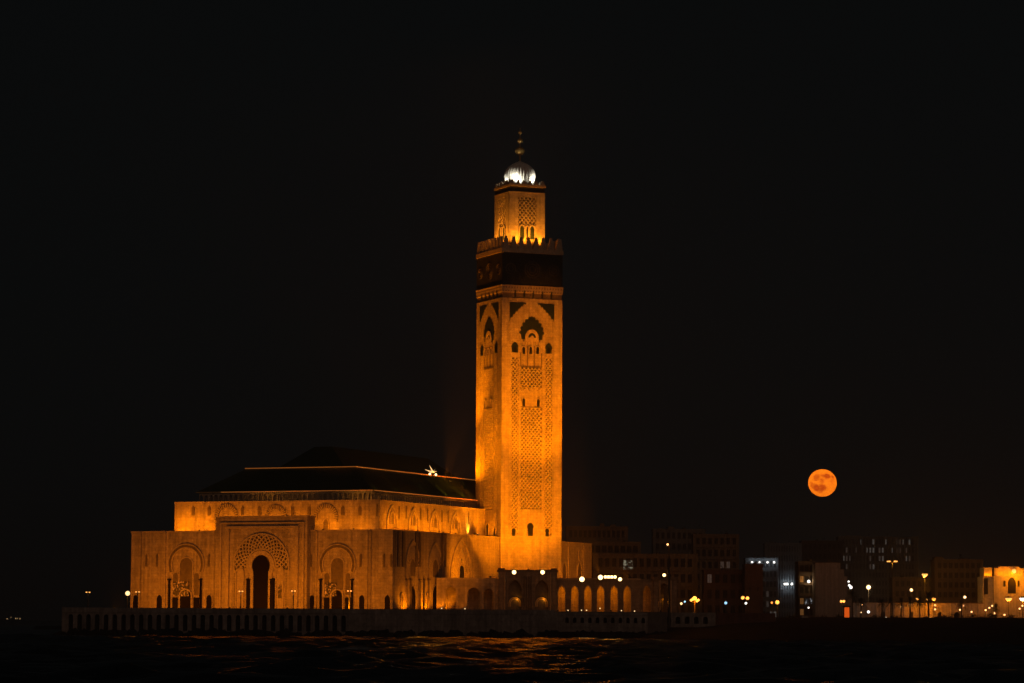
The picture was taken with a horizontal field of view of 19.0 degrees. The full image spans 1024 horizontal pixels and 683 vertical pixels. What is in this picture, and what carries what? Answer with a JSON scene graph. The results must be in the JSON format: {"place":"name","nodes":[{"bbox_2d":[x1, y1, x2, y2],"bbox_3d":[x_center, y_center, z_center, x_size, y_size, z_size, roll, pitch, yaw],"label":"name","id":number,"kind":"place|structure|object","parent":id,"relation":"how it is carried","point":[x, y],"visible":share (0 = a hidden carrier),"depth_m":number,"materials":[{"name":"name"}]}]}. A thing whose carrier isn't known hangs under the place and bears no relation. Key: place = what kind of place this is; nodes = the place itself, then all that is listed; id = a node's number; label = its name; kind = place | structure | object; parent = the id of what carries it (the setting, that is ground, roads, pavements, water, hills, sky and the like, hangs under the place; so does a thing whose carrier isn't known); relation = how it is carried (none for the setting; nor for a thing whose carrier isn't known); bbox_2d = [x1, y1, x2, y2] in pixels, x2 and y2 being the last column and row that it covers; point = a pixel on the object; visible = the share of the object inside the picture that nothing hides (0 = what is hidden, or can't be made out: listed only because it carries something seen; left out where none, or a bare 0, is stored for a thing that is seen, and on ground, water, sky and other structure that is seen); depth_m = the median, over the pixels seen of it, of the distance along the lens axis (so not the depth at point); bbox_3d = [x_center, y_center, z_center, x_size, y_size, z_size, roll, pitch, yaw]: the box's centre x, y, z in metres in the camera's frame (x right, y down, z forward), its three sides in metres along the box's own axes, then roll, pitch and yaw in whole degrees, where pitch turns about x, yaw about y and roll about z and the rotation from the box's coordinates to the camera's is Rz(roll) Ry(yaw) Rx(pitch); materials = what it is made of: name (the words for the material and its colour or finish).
{"place":"outdoors","nodes":[
{"label":"outdoors","id":0,"kind":"place"},
{"bbox_2d":[0,624,1023,682],"bbox_3d":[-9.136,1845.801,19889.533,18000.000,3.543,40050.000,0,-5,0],"label":"sea","id":1,"kind":"structure","parent":0,"point":[29,654],"depth_m":431.13,"materials":[{"name":"liquid"}]},
{"bbox_2d":[0,0,1023,620],"label":"sky","id":2,"kind":"structure","parent":0,"point":[236,235],"materials":[{"name":"black"}]},
{"bbox_2d":[34,617,1023,643],"bbox_3d":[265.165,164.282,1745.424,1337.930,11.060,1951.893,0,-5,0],"label":"shore","id":3,"kind":"structure","parent":0,"point":[935,630],"depth_m":1114.45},
{"bbox_2d":[62,607,647,636],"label":"sea wall","id":4,"kind":"structure","parent":3,"relation":"on","point":[417,621],"depth_m":1208.86,"materials":[{"name":"concrete"}]},
{"bbox_2d":[565,523,627,542],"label":"apartment block","id":5,"kind":"structure","parent":3,"relation":"on","point":[601,532],"depth_m":1976.98,"materials":[{"name":"paint"}]},
{"bbox_2d":[585,537,640,553],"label":"apartment block","id":6,"kind":"structure","parent":3,"relation":"on","point":[617,547],"depth_m":1896.27,"materials":[{"name":"paint"}]},
{"bbox_2d":[592,550,697,612],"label":"terrace building","id":7,"kind":"structure","parent":3,"relation":"on","point":[684,568],"depth_m":1755.38,"materials":[{"name":"paint"}]},
{"bbox_2d":[598,558,602,566],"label":"window","id":8,"kind":"structure","parent":7,"relation":"in","point":[600,560],"depth_m":1755.77,"materials":[{"name":"black glass"}]},
{"bbox_2d":[605,558,609,566],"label":"window","id":9,"kind":"structure","parent":7,"relation":"in","point":[607,560],"depth_m":1755.77,"materials":[{"name":"black glass"}]},
{"bbox_2d":[612,558,616,566],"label":"window","id":10,"kind":"structure","parent":7,"relation":"in","point":[614,560],"depth_m":1755.77,"materials":[{"name":"black glass"}]},
{"bbox_2d":[623,560,632,569],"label":"stair window","id":11,"kind":"structure","parent":7,"relation":"in","point":[624,561],"depth_m":1754.06,"materials":[{"name":"black glass"}]},
{"bbox_2d":[639,558,643,566],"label":"window","id":12,"kind":"structure","parent":7,"relation":"in","point":[641,560],"depth_m":1755.77,"materials":[{"name":"black glass"}]},
{"bbox_2d":[646,558,650,566],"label":"window","id":13,"kind":"structure","parent":7,"relation":"in","point":[648,560],"depth_m":1755.77,"materials":[{"name":"black glass"}]},
{"bbox_2d":[653,558,657,566],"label":"window","id":14,"kind":"structure","parent":7,"relation":"in","point":[655,560],"depth_m":1755.77,"materials":[{"name":"black glass"}]},
{"bbox_2d":[660,558,664,566],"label":"window","id":15,"kind":"structure","parent":7,"relation":"in","point":[662,560],"depth_m":1755.77,"materials":[{"name":"black glass"}]},
{"bbox_2d":[674,558,678,566],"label":"window","id":16,"kind":"structure","parent":7,"relation":"in","point":[676,560],"depth_m":1755.77,"materials":[{"name":"black glass"}]},
{"bbox_2d":[667,543,670,626],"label":"lamp mast","id":17,"kind":"object","parent":3,"relation":"on","point":[668,576],"visible":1,"depth_m":1221.02,"materials":[{"name":"metal"}]},
{"bbox_2d":[651,524,705,553],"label":"apartment block","id":18,"kind":"structure","parent":3,"relation":"on","point":[678,541],"depth_m":2046.57,"materials":[{"name":"brown paint"}]},
{"bbox_2d":[690,596,699,612],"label":"cluster lamp","id":19,"kind":"object","parent":3,"relation":"on","point":[694,598],"visible":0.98,"depth_m":1414.42,"materials":[{"name":"paint"}]},
{"bbox_2d":[691,532,738,612],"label":"apartment block","id":20,"kind":"structure","parent":3,"relation":"on","point":[714,551],"depth_m":1955.86,"materials":[{"name":"paint"}]},
{"bbox_2d":[701,565,741,612],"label":"townhouse","id":21,"kind":"structure","parent":3,"relation":"on","point":[721,587],"depth_m":1714.52,"materials":[{"name":"paint"}]},
{"bbox_2d":[707,590,711,598],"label":"window","id":22,"kind":"structure","parent":21,"relation":"in","point":[709,592],"depth_m":1714.26,"materials":[{"name":"black glass"}]},
{"bbox_2d":[707,574,711,582],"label":"window","id":23,"kind":"structure","parent":21,"relation":"in","point":[709,576],"depth_m":1715.10,"materials":[{"name":"white glass"}]},
{"bbox_2d":[715,590,719,598],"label":"window","id":24,"kind":"structure","parent":21,"relation":"in","point":[717,592],"depth_m":1714.26,"materials":[{"name":"black glass"}]},
{"bbox_2d":[715,574,719,582],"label":"window","id":25,"kind":"structure","parent":21,"relation":"in","point":[717,576],"depth_m":1715.10,"materials":[{"name":"black glass"}]},
{"bbox_2d":[723,590,727,598],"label":"window","id":26,"kind":"structure","parent":21,"relation":"in","point":[725,592],"depth_m":1714.26,"materials":[{"name":"black glass"}]},
{"bbox_2d":[723,574,727,582],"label":"window","id":27,"kind":"structure","parent":21,"relation":"in","point":[725,576],"depth_m":1715.10,"materials":[{"name":"black glass"}]},
{"bbox_2d":[730,590,734,598],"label":"window","id":28,"kind":"structure","parent":21,"relation":"in","point":[732,592],"depth_m":1714.26,"materials":[{"name":"black glass"}]},
{"bbox_2d":[730,574,734,582],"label":"window","id":29,"kind":"structure","parent":21,"relation":"in","point":[732,576],"depth_m":1715.10,"materials":[{"name":"black glass"}]},
{"bbox_2d":[667,612,775,626],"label":"promenade wall","id":30,"kind":"structure","parent":3,"relation":"on","point":[680,619],"depth_m":1234.69,"materials":[{"name":"concrete"}]},
{"bbox_2d":[742,560,762,612],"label":"blank block","id":31,"kind":"structure","parent":3,"relation":"on","point":[752,582],"depth_m":1694.94,"materials":[{"name":"paint"}]},
{"bbox_2d":[743,554,777,616],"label":"office block","id":32,"kind":"structure","parent":3,"relation":"on","point":[770,579],"depth_m":2093.84,"materials":[{"name":"blue paint"}]},
{"bbox_2d":[763,542,801,616],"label":"finned tower","id":33,"kind":"structure","parent":3,"relation":"on","point":[788,555],"depth_m":2193.81,"materials":[{"name":"black paint"}]},
{"bbox_2d":[795,560,814,616],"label":"balcony house","id":34,"kind":"structure","parent":3,"relation":"on","point":[803,570],"depth_m":1654.93,"materials":[{"name":"paint"}]},
{"bbox_2d":[799,538,843,568],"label":"dark block","id":35,"kind":"structure","parent":3,"relation":"on","point":[816,550],"depth_m":2245.49,"materials":[{"name":"paint"}]},
{"bbox_2d":[812,560,851,616],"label":"gable house","id":36,"kind":"structure","parent":3,"relation":"on","point":[829,585],"depth_m":1634.94,"materials":[{"name":"paint"}]},
{"bbox_2d":[842,606,850,616],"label":"kiosk","id":37,"kind":"object","parent":3,"relation":"on","point":[846,611],"visible":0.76,"depth_m":1593.85,"materials":[{"name":"paint"}]},
{"bbox_2d":[845,590,858,616],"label":"palm tree","id":38,"kind":"object","parent":3,"relation":"on","point":[852,596],"visible":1,"depth_m":1594.11,"materials":[{"name":"black plant"}]},
{"bbox_2d":[855,598,865,616],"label":"palm tree","id":39,"kind":"object","parent":3,"relation":"on","point":[861,600],"visible":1,"depth_m":1605.73,"materials":[{"name":"black plant"}]},
{"bbox_2d":[836,533,917,616],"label":"finned tower","id":40,"kind":"structure","parent":3,"relation":"on","point":[865,560],"depth_m":2344.11,"materials":[{"name":"grey paint"}]},
{"bbox_2d":[876,599,887,616],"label":"palm tree","id":41,"kind":"object","parent":3,"relation":"on","point":[881,604],"visible":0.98,"depth_m":1619.88,"materials":[{"name":"black plant"}]},
{"bbox_2d":[885,597,896,616],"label":"palm tree","id":42,"kind":"object","parent":3,"relation":"on","point":[890,602],"visible":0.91,"depth_m":1621.65,"materials":[{"name":"black plant"}]},
{"bbox_2d":[887,561,896,616],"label":"street lamp","id":43,"kind":"object","parent":3,"relation":"on","point":[892,586],"visible":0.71,"depth_m":1555.09,"materials":[{"name":"metal"}]},
{"bbox_2d":[895,597,906,616],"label":"palm tree","id":44,"kind":"object","parent":3,"relation":"on","point":[900,601],"visible":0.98,"depth_m":1623.71,"materials":[{"name":"plant"}]},
{"bbox_2d":[888,574,930,617],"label":"apartment block","id":45,"kind":"structure","parent":3,"relation":"on","point":[903,586],"depth_m":1794.47,"materials":[{"name":"paint"}]},
{"bbox_2d":[904,596,916,617],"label":"palm tree","id":46,"kind":"object","parent":3,"relation":"on","point":[909,600],"visible":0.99,"depth_m":1618.78,"materials":[{"name":"plant"}]},
{"bbox_2d":[853,602,983,617],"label":"garden wall","id":47,"kind":"structure","parent":3,"relation":"on","point":[948,609],"depth_m":1683.64,"materials":[{"name":"orange paint"}]},
{"bbox_2d":[911,596,927,617],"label":"palm tree","id":48,"kind":"object","parent":3,"relation":"on","point":[919,598],"visible":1,"depth_m":1615.67,"materials":[{"name":"plant"}]},
{"bbox_2d":[919,592,934,617],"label":"palm tree","id":49,"kind":"object","parent":3,"relation":"on","point":[928,597],"visible":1,"depth_m":1608.94,"materials":[{"name":"plant"}]},
{"bbox_2d":[930,554,983,617],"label":"apartment block","id":50,"kind":"structure","parent":3,"relation":"on","point":[953,580],"depth_m":1775.02,"materials":[{"name":"paint"}]},
{"bbox_2d":[955,599,968,616],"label":"palm tree","id":51,"kind":"object","parent":3,"relation":"on","point":[961,602],"visible":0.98,"depth_m":1643.75,"materials":[{"name":"green plant"}]},
{"bbox_2d":[991,603,1000,616],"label":"palm tree","id":52,"kind":"object","parent":3,"relation":"on","point":[996,609],"visible":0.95,"depth_m":1653.52,"materials":[{"name":"green plant"}]},
{"bbox_2d":[977,567,1023,617],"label":"palace","id":53,"kind":"structure","parent":3,"relation":"on","point":[997,585],"depth_m":1710.16,"materials":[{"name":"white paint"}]},
{"bbox_2d":[984,578,987,593],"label":"window","id":54,"kind":"structure","parent":53,"relation":"in","point":[985,579],"depth_m":1711.75,"materials":[{"name":"black glass"}]},
{"bbox_2d":[1007,576,1016,593],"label":"window","id":55,"kind":"structure","parent":53,"relation":"in","point":[1011,582],"depth_m":1709.66,"materials":[{"name":"brown glass"}]},
{"bbox_2d":[1005,596,1011,616],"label":"lantern lamp","id":56,"kind":"object","parent":3,"relation":"on","point":[1008,598],"visible":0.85,"depth_m":1674.48,"materials":[{"name":"metal"}]},
{"bbox_2d":[556,611,666,633],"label":"terrace","id":57,"kind":"structure","parent":0,"point":[657,621],"depth_m":1214.05,"materials":[{"name":"brown concrete"}]},
{"bbox_2d":[130,447,591,608],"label":"prayer hall","id":58,"kind":"structure","parent":57,"relation":"on","point":[276,547],"depth_m":1282.86,"materials":[{"name":"stone"}]},
{"bbox_2d":[132,594,136,607],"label":"arched door","id":59,"kind":"structure","parent":58,"relation":"in","point":[134,599],"depth_m":1292.73,"materials":[{"name":"stone"}]},
{"bbox_2d":[156,594,162,607],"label":"arched door","id":60,"kind":"structure","parent":58,"relation":"in","point":[159,599],"depth_m":1288.00,"materials":[{"name":"stone"}]},
{"bbox_2d":[172,597,177,607],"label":"side door","id":61,"kind":"structure","parent":58,"relation":"in","point":[174,599],"depth_m":1284.55,"materials":[{"name":"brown wood"}]},
{"bbox_2d":[172,572,178,594],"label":"blind window","id":62,"kind":"structure","parent":58,"relation":"in","point":[175,576],"depth_m":1286.12,"materials":[{"name":"stone"}]},
{"bbox_2d":[179,589,191,607],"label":"arched door","id":63,"kind":"structure","parent":58,"relation":"in","point":[184,601],"depth_m":1283.29,"materials":[{"name":"wood"}]},
{"bbox_2d":[179,557,192,589],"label":"blind window","id":64,"kind":"structure","parent":58,"relation":"in","point":[186,563],"depth_m":1284.24,"materials":[{"name":"stone"}]},
{"bbox_2d":[193,597,198,607],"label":"side door","id":65,"kind":"structure","parent":58,"relation":"in","point":[195,600],"depth_m":1280.79,"materials":[{"name":"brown wood"}]},
{"bbox_2d":[193,572,199,594],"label":"blind window","id":66,"kind":"structure","parent":58,"relation":"in","point":[196,575],"depth_m":1282.04,"materials":[{"name":"stone"}]},
{"bbox_2d":[205,594,212,607],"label":"arched door","id":67,"kind":"structure","parent":58,"relation":"in","point":[209,600],"depth_m":1278.92,"materials":[{"name":"stone"}]},
{"bbox_2d":[235,568,243,607],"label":"blind window","id":68,"kind":"structure","parent":58,"relation":"in","point":[239,573],"depth_m":1270.20,"materials":[{"name":"stone"}]},
{"bbox_2d":[247,550,274,607],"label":"main door","id":69,"kind":"structure","parent":58,"relation":"in","point":[260,565],"depth_m":1266.49,"materials":[{"name":"wood"}]},
{"bbox_2d":[275,568,283,607],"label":"blind window","id":70,"kind":"structure","parent":58,"relation":"in","point":[279,573],"depth_m":1263.09,"materials":[{"name":"stone"}]},
{"bbox_2d":[310,594,313,608],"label":"arched door","id":71,"kind":"structure","parent":58,"relation":"in","point":[311,596],"depth_m":1260.32,"materials":[{"name":"stone"}]},
{"bbox_2d":[322,518,328,529],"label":"blind window","id":72,"kind":"structure","parent":58,"relation":"in","point":[325,523],"depth_m":1274.55,"materials":[{"name":"stone"}]},
{"bbox_2d":[323,572,329,594],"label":"blind window","id":73,"kind":"structure","parent":58,"relation":"in","point":[326,575],"depth_m":1258.47,"materials":[{"name":"stone"}]},
{"bbox_2d":[324,597,328,608],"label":"side door","id":74,"kind":"structure","parent":58,"relation":"in","point":[326,599],"depth_m":1256.94,"materials":[{"name":"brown wood"}]},
{"bbox_2d":[330,589,343,608],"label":"arched door","id":75,"kind":"structure","parent":58,"relation":"in","point":[336,602],"depth_m":1255.71,"materials":[{"name":"wood"}]},
{"bbox_2d":[330,557,344,589],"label":"blind window","id":76,"kind":"structure","parent":58,"relation":"in","point":[337,564],"depth_m":1256.63,"materials":[{"name":"stone"}]},
{"bbox_2d":[344,572,350,594],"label":"blind window","id":77,"kind":"structure","parent":58,"relation":"in","point":[347,575],"depth_m":1254.49,"materials":[{"name":"stone"}]},
{"bbox_2d":[345,597,350,608],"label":"side door","id":78,"kind":"structure","parent":58,"relation":"in","point":[346,599],"depth_m":1253.57,"materials":[{"name":"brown wood"}]},
{"bbox_2d":[358,594,364,608],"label":"arched door","id":79,"kind":"structure","parent":58,"relation":"in","point":[361,600],"depth_m":1251.43,"materials":[{"name":"wood"}]},
{"bbox_2d":[384,594,390,608],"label":"arched door","id":80,"kind":"structure","parent":58,"relation":"in","point":[387,599],"depth_m":1246.85,"materials":[{"name":"wood"}]},
{"bbox_2d":[389,510,394,523],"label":"window","id":81,"kind":"structure","parent":58,"relation":"in","point":[392,515],"depth_m":1275.95,"materials":[{"name":"stone"}]},
{"bbox_2d":[400,593,403,608],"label":"blind window","id":82,"kind":"structure","parent":58,"relation":"in","point":[401,595],"depth_m":1254.18,"materials":[{"name":"stone"}]},
{"bbox_2d":[409,557,415,575],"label":"blind window","id":83,"kind":"structure","parent":58,"relation":"in","point":[412,569],"depth_m":1264.94,"materials":[{"name":"stone"}]},
{"bbox_2d":[409,585,415,608],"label":"arched door","id":84,"kind":"structure","parent":58,"relation":"in","point":[413,588],"depth_m":1264.63,"materials":[{"name":"stone"}]},
{"bbox_2d":[411,512,416,525],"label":"window","id":85,"kind":"structure","parent":58,"relation":"in","point":[414,518],"depth_m":1295.89,"materials":[{"name":"stone"}]},
{"bbox_2d":[432,584,436,608],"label":"arched door","id":86,"kind":"structure","parent":58,"relation":"in","point":[434,590],"depth_m":1283.92,"materials":[{"name":"wood"}]},
{"bbox_2d":[432,514,437,526],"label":"window","id":87,"kind":"structure","parent":58,"relation":"in","point":[435,519],"depth_m":1315.65,"materials":[{"name":"stone"}]},
{"bbox_2d":[432,560,438,576],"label":"blind window","id":88,"kind":"structure","parent":58,"relation":"in","point":[435,571],"depth_m":1285.96,"materials":[{"name":"stone"}]},
{"bbox_2d":[453,515,458,528],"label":"window","id":89,"kind":"structure","parent":58,"relation":"in","point":[455,522],"depth_m":1335.72,"materials":[{"name":"stone"}]},
{"bbox_2d":[458,559,465,577],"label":"window","id":90,"kind":"structure","parent":58,"relation":"in","point":[461,570],"depth_m":1310.52,"materials":[{"name":"stone"}]},
{"bbox_2d":[561,562,566,577],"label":"blind window","id":91,"kind":"structure","parent":58,"relation":"in","point":[564,567],"depth_m":1418.05,"materials":[{"name":"stone"}]},
{"bbox_2d":[577,562,582,577],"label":"blind window","id":92,"kind":"structure","parent":58,"relation":"in","point":[579,567],"depth_m":1435.82,"materials":[{"name":"stone"}]},
{"bbox_2d":[476,131,562,578],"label":"minaret","id":93,"kind":"object","parent":57,"relation":"on","point":[519,292],"visible":1,"depth_m":1361.31,"materials":[{"name":"stone"}]},
{"bbox_2d":[485,523,488,535],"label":"window","id":94,"kind":"structure","parent":93,"relation":"in","point":[487,524],"depth_m":1362.40,"materials":[{"name":"glass"}]},
{"bbox_2d":[502,225,505,239],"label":"window","id":95,"kind":"structure","parent":93,"relation":"in","point":[503,228],"depth_m":1374.09,"materials":[{"name":"stone"}]},
{"bbox_2d":[510,528,516,535],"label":"window","id":96,"kind":"structure","parent":93,"relation":"in","point":[513,530],"depth_m":1350.47,"materials":[{"name":"stone"}]},
{"bbox_2d":[519,224,524,238],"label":"window","id":97,"kind":"structure","parent":93,"relation":"in","point":[521,228],"depth_m":1370.57,"materials":[{"name":"stone"}]},
{"bbox_2d":[525,226,528,238],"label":"window","id":98,"kind":"structure","parent":93,"relation":"in","point":[526,227],"depth_m":1371.41,"materials":[{"name":"stone"}]},
{"bbox_2d":[526,522,534,535],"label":"window","id":99,"kind":"structure","parent":93,"relation":"in","point":[530,526],"depth_m":1353.78,"materials":[{"name":"stone"}]},
{"bbox_2d":[529,225,534,238],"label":"window","id":100,"kind":"structure","parent":93,"relation":"in","point":[532,228],"depth_m":1372.41,"materials":[{"name":"stone"}]},
{"bbox_2d":[544,528,549,536],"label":"window","id":101,"kind":"structure","parent":93,"relation":"in","point":[546,531],"depth_m":1356.75,"materials":[{"name":"stone"}]},
{"bbox_2d":[436,568,678,611],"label":"arcade gallery","id":102,"kind":"object","parent":57,"relation":"on","point":[526,590],"visible":0.93,"depth_m":1283.90,"materials":[{"name":"stone"}]},
{"bbox_2d":[808,469,836,496],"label":"moon","id":103,"kind":"object","parent":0,"point":[822,482],"visible":1,"depth_m":29903.89,"materials":[{"name":"orange stone"}]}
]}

